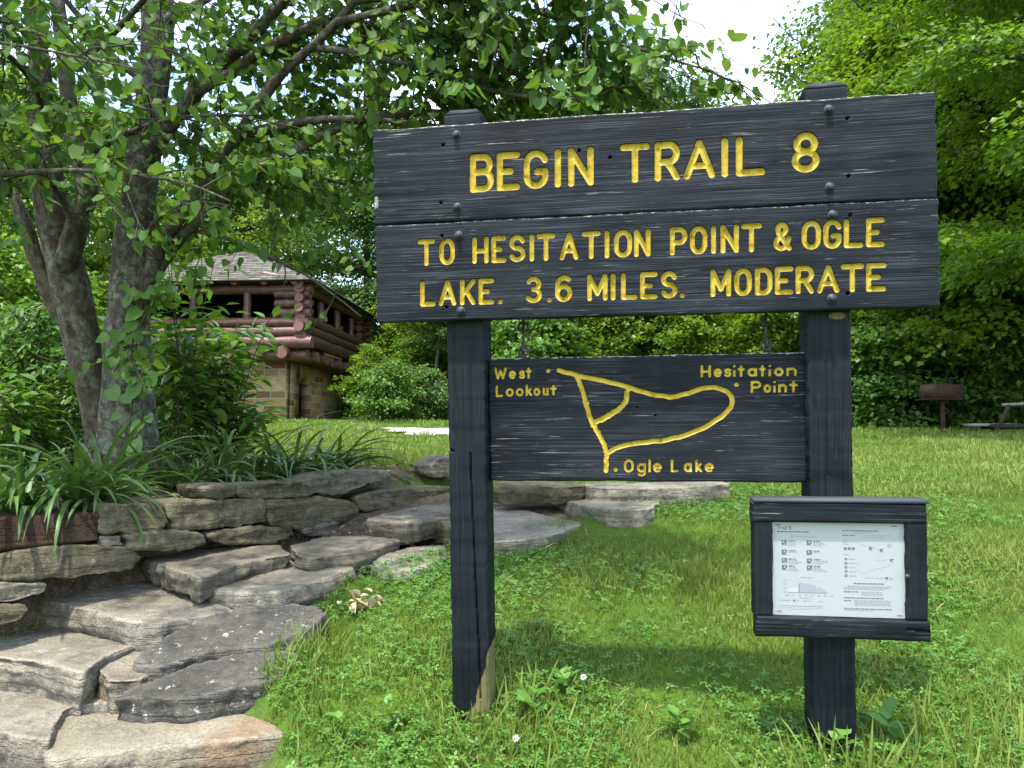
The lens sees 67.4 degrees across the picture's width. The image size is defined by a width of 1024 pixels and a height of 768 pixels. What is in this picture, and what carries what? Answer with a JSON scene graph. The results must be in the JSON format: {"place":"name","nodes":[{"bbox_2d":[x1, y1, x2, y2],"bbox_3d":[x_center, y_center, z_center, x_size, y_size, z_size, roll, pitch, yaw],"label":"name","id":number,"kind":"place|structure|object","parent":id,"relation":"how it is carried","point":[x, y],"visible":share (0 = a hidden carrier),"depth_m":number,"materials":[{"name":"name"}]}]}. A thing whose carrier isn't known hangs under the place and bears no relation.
{"place":"outdoors","nodes":[
{"label":"outdoors","id":0,"kind":"place"},
{"bbox_2d":[357,427,448,435],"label":"gravel path","id":1,"kind":"structure","parent":0,"point":[410,430],"depth_m":12.69,"materials":[{"name":"white gravel"}]},
{"bbox_2d":[0,0,837,407],"label":"sky","id":2,"kind":"structure","parent":0,"point":[751,17],"materials":[{"name":"white"}]},
{"bbox_2d":[0,416,1023,767],"bbox_3d":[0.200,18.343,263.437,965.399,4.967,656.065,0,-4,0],"label":"ground","id":3,"kind":"structure","parent":0,"point":[92,582],"depth_m":3.07,"materials":[{"name":"green plant"}]},
{"bbox_2d":[0,233,69,405],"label":"sapling","id":4,"kind":"object","parent":3,"relation":"on","point":[11,255],"visible":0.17,"depth_m":8.33,"materials":[{"name":"green plant"}]},
{"bbox_2d":[0,299,73,472],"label":"tall weed","id":5,"kind":"object","parent":3,"relation":"on","point":[29,354],"visible":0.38,"depth_m":5.35,"materials":[{"name":"plant"}]},
{"bbox_2d":[0,441,73,481],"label":"lily clump","id":6,"kind":"object","parent":3,"relation":"on","point":[44,459],"visible":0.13,"depth_m":4.90,"materials":[{"name":"green plant"}]},
{"bbox_2d":[0,364,74,472],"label":"broadleaf shrub","id":7,"kind":"object","parent":3,"relation":"on","point":[27,428],"visible":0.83,"depth_m":4.90,"materials":[{"name":"green plant"}]},
{"bbox_2d":[0,317,81,466],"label":"bush","id":8,"kind":"object","parent":3,"relation":"on","point":[33,380],"visible":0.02,"depth_m":6.34,"materials":[{"name":"green plant"}]},
{"bbox_2d":[0,283,98,465],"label":"tall weed","id":9,"kind":"object","parent":3,"relation":"on","point":[52,342],"visible":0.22,"depth_m":5.46,"materials":[{"name":"green plant"}]},
{"bbox_2d":[0,449,99,495],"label":"lily clump","id":10,"kind":"object","parent":3,"relation":"on","point":[46,476],"visible":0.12,"depth_m":3.90,"materials":[{"name":"green plant"}]},
{"bbox_2d":[1,330,102,477],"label":"tall weed","id":11,"kind":"object","parent":3,"relation":"on","point":[67,398],"visible":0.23,"depth_m":5.18,"materials":[{"name":"green plant"}]},
{"bbox_2d":[0,690,107,767],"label":"step stone","id":12,"kind":"object","parent":3,"relation":"on","point":[30,723],"visible":0.43,"depth_m":2.58,"materials":[{"name":"grey stone"}]},
{"bbox_2d":[0,232,108,393],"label":"sapling","id":13,"kind":"object","parent":3,"relation":"on","point":[93,279],"visible":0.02,"depth_m":9.69,"materials":[{"name":"green plant"}]},
{"bbox_2d":[0,630,133,715],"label":"step stone","id":14,"kind":"object","parent":3,"relation":"on","point":[61,666],"visible":0.71,"depth_m":2.88,"materials":[{"name":"grey stone"}]},
{"bbox_2d":[0,450,151,539],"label":"lily clump","id":15,"kind":"object","parent":3,"relation":"on","point":[24,498],"visible":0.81,"depth_m":3.35,"materials":[{"name":"green plant"}]},
{"bbox_2d":[0,48,187,353],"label":"maple tree","id":16,"kind":"object","parent":3,"relation":"on","point":[28,202],"visible":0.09,"depth_m":17.31,"materials":[{"name":"green plant"}]},
{"bbox_2d":[0,412,191,489],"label":"lily clump","id":17,"kind":"object","parent":3,"relation":"on","point":[105,466],"visible":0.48,"depth_m":3.99,"materials":[{"name":"green plant"}]},
{"bbox_2d":[6,101,211,318],"bbox_3d":[-14.021,-4.212,26.584,8.867,11.325,7.982,0,-4,-4],"label":"maple tree","id":18,"kind":"object","parent":3,"relation":"on","point":[95,262],"visible":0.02,"depth_m":26.31,"materials":[{"name":"green plant"}]},
{"bbox_2d":[6,435,214,554],"bbox_3d":[-1.792,0.486,3.548,0.739,0.497,0.884,0,-4,0],"label":"lily clump","id":19,"kind":"object","parent":3,"relation":"on","point":[80,453],"visible":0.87,"depth_m":3.50,"materials":[{"name":"green plant"}]},
{"bbox_2d":[97,651,148,714],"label":"step stone","id":20,"kind":"object","parent":3,"relation":"on","point":[119,676],"visible":0.25,"depth_m":2.81,"materials":[{"name":"grey stone"}]},
{"bbox_2d":[40,583,230,651],"bbox_3d":[-1.599,1.011,3.335,0.918,0.191,0.448,-2,-4,29],"label":"step stone","id":21,"kind":"object","parent":20,"relation":"on","point":[140,617],"visible":0.73,"depth_m":3.22,"materials":[{"name":"grey stone"}]},
{"bbox_2d":[141,545,290,602],"bbox_3d":[-1.426,0.874,3.638,0.587,0.143,0.710,-2,-4,24],"label":"step stone","id":22,"kind":"object","parent":21,"relation":"on","point":[198,575],"visible":0.91,"depth_m":3.51,"materials":[{"name":"grey stone"}]},
{"bbox_2d":[42,712,282,767],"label":"step stone","id":23,"kind":"object","parent":3,"relation":"on","point":[102,740],"visible":0.69,"depth_m":2.52,"materials":[{"name":"beige stone"}]},
{"bbox_2d":[97,260,247,477],"bbox_3d":[-2.257,-0.111,5.073,0.936,1.479,0.693,-1,-4,20],"label":"broadleaf sapling","id":24,"kind":"object","parent":3,"relation":"on","point":[175,374],"visible":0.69,"depth_m":5.05,"materials":[{"name":"green plant"}]},
{"bbox_2d":[110,158,246,317],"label":"maple tree","id":25,"kind":"object","parent":3,"relation":"on","point":[162,194],"visible":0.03,"depth_m":34.18,"materials":[{"name":"green plant"}]},
{"bbox_2d":[85,425,278,504],"bbox_3d":[-1.881,0.476,4.248,1.136,0.487,1.059,0,-4,0],"label":"lily clump","id":26,"kind":"object","parent":3,"relation":"on","point":[177,479],"visible":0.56,"depth_m":4.24,"materials":[{"name":"green plant"}]},
{"bbox_2d":[151,327,222,476],"bbox_3d":[-2.459,0.214,5.444,0.806,1.237,0.957,3,-5,-34],"label":"tall weed","id":27,"kind":"object","parent":3,"relation":"on","point":[163,422],"visible":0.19,"depth_m":5.32,"materials":[{"name":"green plant"}]},
{"bbox_2d":[113,651,296,723],"bbox_3d":[-1.102,1.137,2.787,0.619,0.263,0.213,1,-4,-20],"label":"step stone","id":28,"kind":"object","parent":3,"relation":"on","point":[222,686],"visible":0.63,"depth_m":2.73,"materials":[{"name":"stone"}]},
{"bbox_2d":[150,310,275,472],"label":"broadleaf sapling","id":29,"kind":"object","parent":3,"relation":"on","point":[220,415],"visible":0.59,"depth_m":5.30,"materials":[{"name":"green plant"}]},
{"bbox_2d":[4,461,443,636],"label":"leaf litter","id":30,"kind":"object","parent":3,"relation":"on","point":[397,465],"visible":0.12,"depth_m":3.98,"materials":[{"name":"brown plant"}]},
{"bbox_2d":[0,454,449,623],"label":"stone retaining wall","id":31,"kind":"structure","parent":3,"relation":"on","point":[109,539],"depth_m":3.65,"materials":[{"name":"stone"}]},
{"bbox_2d":[132,604,328,681],"bbox_3d":[-1.086,1.062,3.016,0.713,0.320,0.310,1,-4,-12],"label":"step stone","id":32,"kind":"object","parent":3,"relation":"on","point":[240,630],"visible":0.62,"depth_m":2.98,"materials":[{"name":"stone"}]},
{"bbox_2d":[94,252,376,418],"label":"log blockhouse","id":33,"kind":"structure","parent":3,"relation":"on","point":[306,368],"depth_m":22.43,"materials":[{"name":"brown wood"}]},
{"bbox_2d":[179,305,296,452],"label":"broadleaf sapling","id":34,"kind":"object","parent":3,"relation":"on","point":[263,349],"visible":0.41,"depth_m":5.57,"materials":[{"name":"green plant"}]},
{"bbox_2d":[187,387,289,466],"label":"broadleaf shrub","id":35,"kind":"object","parent":3,"relation":"on","point":[259,421],"visible":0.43,"depth_m":5.55,"materials":[{"name":"green plant"}]},
{"bbox_2d":[160,423,318,482],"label":"lily clump","id":36,"kind":"object","parent":3,"relation":"on","point":[235,471],"visible":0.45,"depth_m":4.44,"materials":[{"name":"green plant"}]},
{"bbox_2d":[166,110,340,279],"bbox_3d":[-13.630,-5.818,38.733,10.014,15.920,8.197,1,-4,-14],"label":"oak tree","id":37,"kind":"object","parent":3,"relation":"on","point":[243,233],"visible":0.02,"depth_m":37.78,"materials":[{"name":"green plant"}]},
{"bbox_2d":[144,410,373,486],"bbox_3d":[-1.507,0.452,4.817,1.310,0.584,1.392,0,-4,0],"label":"lily clump","id":38,"kind":"object","parent":3,"relation":"on","point":[260,465],"visible":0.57,"depth_m":4.68,"materials":[{"name":"green plant"}]},
{"bbox_2d":[208,559,357,609],"bbox_3d":[-1.070,0.971,3.592,0.702,0.224,0.625,2,-4,-32],"label":"step stone","id":39,"kind":"object","parent":3,"relation":"on","point":[291,583],"visible":0.44,"depth_m":3.40,"materials":[{"name":"grey stone"}]},
{"bbox_2d":[182,423,410,488],"bbox_3d":[-1.367,0.475,4.913,1.402,0.444,1.258,2,-4,-23],"label":"lily clump","id":40,"kind":"object","parent":3,"relation":"on","point":[272,451],"visible":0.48,"depth_m":4.81,"materials":[{"name":"green plant"}]},
{"bbox_2d":[197,92,414,391],"bbox_3d":[-10.113,-5.672,36.129,10.799,15.322,11.996,-3,-5,40],"label":"maple tree","id":41,"kind":"object","parent":3,"relation":"on","point":[252,218],"visible":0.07,"depth_m":35.04,"materials":[{"name":"green plant"}]},
{"bbox_2d":[324,710,359,741],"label":"broadleaf weed","id":42,"kind":"object","parent":3,"relation":"on","point":[338,714],"visible":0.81,"depth_m":2.46,"materials":[{"name":"green plant"}]},
{"bbox_2d":[254,91,436,416],"bbox_3d":[-6.409,-5.528,32.320,9.012,14.328,7.377,1,-4,-9],"label":"oak tree","id":43,"kind":"object","parent":3,"relation":"on","point":[360,224],"visible":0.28,"depth_m":31.42,"materials":[{"name":"green plant"}]},
{"bbox_2d":[290,535,400,573],"bbox_3d":[-0.895,0.888,3.950,0.480,0.145,0.654,-2,-4,26],"label":"step stone","id":44,"kind":"object","parent":3,"relation":"on","point":[354,552],"visible":0.73,"depth_m":3.84,"materials":[{"name":"grey stone"}]},
{"bbox_2d":[273,421,419,483],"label":"lily clump","id":45,"kind":"object","parent":3,"relation":"on","point":[340,447],"visible":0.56,"depth_m":5.13,"materials":[{"name":"green plant"}]},
{"bbox_2d":[327,339,392,419],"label":"sapling","id":46,"kind":"object","parent":3,"relation":"on","point":[368,351],"visible":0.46,"depth_m":21.51,"materials":[{"name":"green plant"}]},
{"bbox_2d":[337,588,383,612],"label":"withered leaf clump","id":47,"kind":"object","parent":3,"relation":"on","point":[372,602],"visible":0.98,"depth_m":3.36,"materials":[{"name":"beige plant"}]},
{"bbox_2d":[14,221,722,416],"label":"trees","id":48,"kind":"object","parent":3,"relation":"on","point":[223,252],"visible":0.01,"depth_m":33.00,"materials":[{"name":"green plant"}]},
{"bbox_2d":[0,0,777,492],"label":"redbud tree","id":49,"kind":"object","parent":3,"relation":"on","point":[482,34],"visible":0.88,"depth_m":3.69,"materials":[{"name":"green plant"}]},
{"bbox_2d":[95,283,158,484],"bbox_3d":[-2.025,0.007,4.068,0.334,1.093,0.144,0,-4,0],"label":"climbing vine","id":50,"kind":"object","parent":49,"relation":"attached to","point":[134,390],"visible":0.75,"depth_m":4.07,"materials":[{"name":"green plant"}]},
{"bbox_2d":[346,356,435,422],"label":"bush","id":51,"kind":"object","parent":3,"relation":"on","point":[386,380],"visible":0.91,"depth_m":18.88,"materials":[{"name":"green plant"}]},
{"bbox_2d":[381,693,410,722],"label":"broadleaf weed","id":52,"kind":"object","parent":3,"relation":"on","point":[388,699],"visible":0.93,"depth_m":2.52,"materials":[{"name":"green plant"}]},
{"bbox_2d":[361,280,447,387],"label":"maple tree","id":53,"kind":"object","parent":3,"relation":"on","point":[387,332],"visible":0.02,"depth_m":29.59,"materials":[{"name":"green plant"}]},
{"bbox_2d":[366,503,449,544],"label":"step stone","id":54,"kind":"object","parent":3,"relation":"on","point":[408,526],"visible":0.69,"depth_m":4.20,"materials":[{"name":"grey stone"}]},
{"bbox_2d":[370,545,449,578],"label":"step stone","id":55,"kind":"object","parent":3,"relation":"on","point":[406,568],"visible":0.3,"depth_m":3.82,"materials":[{"name":"grey stone"}]},
{"bbox_2d":[374,362,448,421],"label":"bush","id":56,"kind":"object","parent":3,"relation":"on","point":[432,400],"visible":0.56,"depth_m":19.69,"materials":[{"name":"green plant"}]},
{"bbox_2d":[387,323,448,417],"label":"sapling","id":57,"kind":"object","parent":3,"relation":"on","point":[411,357],"visible":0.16,"depth_m":24.89,"materials":[{"name":"green plant"}]},
{"bbox_2d":[390,320,492,419],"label":"slender tree","id":58,"kind":"object","parent":3,"relation":"on","point":[436,346],"visible":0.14,"depth_m":22.92,"materials":[{"name":"green plant"}]},
{"bbox_2d":[433,514,450,547],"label":"step stone","id":59,"kind":"object","parent":3,"relation":"on","point":[443,527],"visible":0.31,"depth_m":4.19,"materials":[{"name":"stone"}]},
{"bbox_2d":[374,312,515,389],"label":"maple tree","id":60,"kind":"object","parent":3,"relation":"on","point":[399,327],"visible":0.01,"depth_m":24.86,"materials":[{"name":"green plant"}]},
{"bbox_2d":[405,322,499,415],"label":"sapling","id":61,"kind":"object","parent":3,"relation":"on","point":[441,358],"visible":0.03,"depth_m":24.58,"materials":[{"name":"green plant"}]},
{"bbox_2d":[0,458,1023,767],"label":"clover patches","id":62,"kind":"object","parent":3,"relation":"on","point":[412,732],"visible":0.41,"depth_m":2.77,"materials":[{"name":"green plant"}]},
{"bbox_2d":[516,684,550,711],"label":"broadleaf weed","id":63,"kind":"object","parent":3,"relation":"on","point":[521,696],"visible":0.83,"depth_m":2.58,"materials":[{"name":"green plant"}]},
{"bbox_2d":[491,319,581,346],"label":"slender tree","id":64,"kind":"object","parent":3,"relation":"on","point":[554,326],"visible":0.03,"depth_m":20.12,"materials":[{"name":"green plant"}]},
{"bbox_2d":[493,506,580,555],"bbox_3d":[-0.081,0.858,4.474,0.701,0.209,1.011,2,-4,-33],"label":"step stone","id":65,"kind":"object","parent":3,"relation":"on","point":[515,531],"visible":0.52,"depth_m":4.19,"materials":[{"name":"grey stone"}]},
{"bbox_2d":[493,482,585,504],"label":"step stone","id":66,"kind":"object","parent":3,"relation":"on","point":[515,493],"visible":0.94,"depth_m":4.79,"materials":[{"name":"stone"}]},
{"bbox_2d":[491,319,602,358],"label":"bush","id":67,"kind":"object","parent":3,"relation":"on","point":[544,338],"visible":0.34,"depth_m":19.20,"materials":[{"name":"green plant"}]},
{"bbox_2d":[551,666,586,698],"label":"broadleaf weed","id":68,"kind":"object","parent":3,"relation":"on","point":[564,671],"visible":0.96,"depth_m":2.69,"materials":[{"name":"green plant"}]},
{"bbox_2d":[491,316,658,356],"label":"maple tree","id":69,"kind":"object","parent":3,"relation":"on","point":[580,322],"depth_m":24.04,"materials":[{"name":"green plant"}]},
{"bbox_2d":[494,42,680,346],"bbox_3d":[4.384,-7.252,36.804,10.229,18.428,11.247,-3,-5,40],"label":"oak tree","id":70,"kind":"object","parent":3,"relation":"on","point":[630,110],"depth_m":36.28,"materials":[{"name":"green plant"}]},
{"bbox_2d":[546,499,658,527],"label":"step stone","id":71,"kind":"object","parent":3,"relation":"on","point":[617,514],"visible":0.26,"depth_m":4.43,"materials":[{"name":"grey stone"}]},
{"bbox_2d":[567,316,669,356],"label":"sapling","id":72,"kind":"object","parent":3,"relation":"on","point":[617,346],"visible":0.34,"depth_m":20.77,"materials":[{"name":"green plant"}]},
{"bbox_2d":[373,82,939,755],"bbox_3d":[0.428,0.191,2.501,1.755,2.246,0.187,-1,0,9],"label":"trail sign","id":73,"kind":"object","parent":3,"relation":"on","point":[815,206],"visible":0.89,"depth_m":2.42,"materials":[{"name":"black paint"}]},
{"bbox_2d":[488,313,806,482],"bbox_3d":[0.429,0.027,2.537,1.028,0.588,0.041,-1,0,9],"label":"hanging map board","id":74,"kind":"object","parent":73,"relation":"attached to","point":[705,417],"visible":1,"depth_m":2.52,"materials":[{"name":"black paint"}]},
{"bbox_2d":[749,496,930,641],"bbox_3d":[0.990,0.557,2.338,0.505,0.420,0.079,-1,0,9],"label":"notice case","id":75,"kind":"object","parent":73,"relation":"attached to","point":[909,513],"visible":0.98,"depth_m":2.31,"materials":[{"name":"black paint"}]},
{"bbox_2d":[772,522,905,618],"bbox_3d":[0.986,0.562,2.326,0.384,0.284,0.005,-1,0,9],"label":"notice sheet","id":76,"kind":"object","parent":75,"relation":"attached to","point":[841,569],"visible":1,"depth_m":2.33,"materials":[{"name":"grey paper"}]},
{"bbox_2d":[584,481,730,505],"bbox_3d":[0.945,0.749,4.925,0.989,0.232,0.315,1,-4,-13],"label":"step stone","id":77,"kind":"object","parent":3,"relation":"on","point":[644,491],"visible":0.52,"depth_m":4.80,"materials":[{"name":"grey stone"}]},
{"bbox_2d":[609,316,714,354],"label":"slender tree","id":78,"kind":"object","parent":3,"relation":"on","point":[658,329],"visible":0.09,"depth_m":21.11,"materials":[{"name":"green plant"}]},
{"bbox_2d":[660,704,698,738],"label":"broadleaf weed","id":79,"kind":"object","parent":3,"relation":"on","point":[685,722],"visible":0.98,"depth_m":2.47,"materials":[{"name":"green plant"}]},
{"bbox_2d":[624,35,742,345],"bbox_3d":[8.691,-7.176,38.310,10.229,18.428,11.247,-1,-4,14],"label":"oak tree","id":80,"kind":"object","parent":3,"relation":"on","point":[688,104],"visible":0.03,"depth_m":37.22,"materials":[{"name":"green plant"}]},
{"bbox_2d":[645,314,748,355],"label":"bush","id":81,"kind":"object","parent":3,"relation":"on","point":[699,325],"visible":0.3,"depth_m":19.72,"materials":[{"name":"green plant"}]},
{"bbox_2d":[629,314,798,355],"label":"maple tree","id":82,"kind":"object","parent":3,"relation":"on","point":[664,350],"visible":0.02,"depth_m":22.64,"materials":[{"name":"green plant"}]},
{"bbox_2d":[443,461,1023,766],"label":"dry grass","id":83,"kind":"structure","parent":3,"relation":"on","point":[666,684],"depth_m":2.75,"materials":[{"name":"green plant"}]},
{"bbox_2d":[710,313,798,353],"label":"sapling","id":84,"kind":"object","parent":3,"relation":"on","point":[753,348],"visible":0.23,"depth_m":18.94,"materials":[{"name":"green plant"}]},
{"bbox_2d":[751,0,858,101],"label":"oak tree","id":85,"kind":"object","parent":3,"relation":"on","point":[809,32],"visible":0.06,"depth_m":31.16,"materials":[{"name":"green plant"}]},
{"bbox_2d":[814,728,855,757],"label":"broadleaf weed","id":86,"kind":"object","parent":3,"relation":"on","point":[842,732],"visible":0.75,"depth_m":2.36,"materials":[{"name":"green plant"}]},
{"bbox_2d":[776,0,925,419],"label":"oak tree","id":87,"kind":"object","parent":3,"relation":"on","point":[804,70],"visible":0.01,"depth_m":21.55,"materials":[{"name":"green plant"}]},
{"bbox_2d":[726,0,1023,420],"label":"maple tree","id":88,"kind":"object","parent":3,"relation":"on","point":[925,325],"visible":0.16,"depth_m":14.44,"materials":[{"name":"green plant"}]},
{"bbox_2d":[865,695,908,754],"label":"broadleaf weed","id":89,"kind":"object","parent":3,"relation":"on","point":[888,707],"visible":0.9,"depth_m":2.44,"materials":[{"name":"green plant"}]},
{"bbox_2d":[757,0,1023,370],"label":"maple tree","id":90,"kind":"object","parent":3,"relation":"on","point":[973,210],"visible":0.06,"depth_m":17.50,"materials":[{"name":"green plant"}]},
{"bbox_2d":[850,324,936,426],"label":"bush","id":91,"kind":"object","parent":3,"relation":"on","point":[861,397],"visible":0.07,"depth_m":14.58,"materials":[{"name":"green plant"}]},
{"bbox_2d":[851,46,968,325],"bbox_3d":[8.337,-2.877,16.835,3.748,8.076,3.705,3,-5,-42],"label":"slender tree","id":92,"kind":"object","parent":3,"relation":"on","point":[937,144],"visible":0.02,"depth_m":16.20,"materials":[{"name":"green plant"}]},
{"bbox_2d":[850,310,970,428],"bbox_3d":[6.962,-0.017,14.704,2.898,2.814,3.102,2,-4,-30],"label":"bush","id":93,"kind":"object","parent":3,"relation":"on","point":[879,357],"visible":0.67,"depth_m":14.14,"materials":[{"name":"green plant"}]},
{"bbox_2d":[852,283,979,424],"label":"sapling","id":94,"kind":"object","parent":3,"relation":"on","point":[921,313],"visible":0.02,"depth_m":15.20,"materials":[{"name":"green plant"}]},
{"bbox_2d":[824,0,1023,308],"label":"maple tree","id":95,"kind":"object","parent":3,"relation":"on","point":[995,54],"visible":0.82,"depth_m":10.50,"materials":[{"name":"green plant"}]},
{"bbox_2d":[828,0,1023,345],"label":"maple tree","id":96,"kind":"object","parent":3,"relation":"on","point":[978,132],"visible":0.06,"depth_m":14.81,"materials":[{"name":"green plant"}]},
{"bbox_2d":[915,377,963,429],"bbox_3d":[7.029,0.436,12.592,0.676,1.136,0.406,1,-4,-14],"label":"pedestal grill","id":97,"kind":"object","parent":3,"relation":"on","point":[942,393],"visible":0.94,"depth_m":12.50,"materials":[{"name":"metal"}]},
{"bbox_2d":[879,339,1013,426],"bbox_3d":[8.158,0.354,15.280,3.238,2.616,3.042,-3,-5,39],"label":"bush","id":98,"kind":"object","parent":3,"relation":"on","point":[926,407],"visible":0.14,"depth_m":14.37,"materials":[{"name":"green plant"}]},
{"bbox_2d":[899,69,1023,426],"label":"slender tree","id":99,"kind":"object","parent":3,"relation":"on","point":[941,212],"visible":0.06,"depth_m":15.24,"materials":[{"name":"green plant"}]},
{"bbox_2d":[908,316,1023,429],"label":"bush","id":100,"kind":"object","parent":3,"relation":"on","point":[999,383],"visible":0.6,"depth_m":14.12,"materials":[{"name":"green plant"}]},
{"bbox_2d":[930,281,1023,420],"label":"sapling","id":101,"kind":"object","parent":3,"relation":"on","point":[1006,313],"visible":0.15,"depth_m":14.90,"materials":[{"name":"green plant"}]},
{"bbox_2d":[936,7,1023,423],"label":"slender tree","id":102,"kind":"object","parent":3,"relation":"on","point":[1013,197],"visible":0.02,"depth_m":15.17,"materials":[{"name":"green plant"}]},
{"bbox_2d":[963,402,1023,432],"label":"picnic table","id":103,"kind":"object","parent":3,"relation":"on","point":[1000,425],"visible":0.88,"depth_m":12.25,"materials":[{"name":"grey wood"}]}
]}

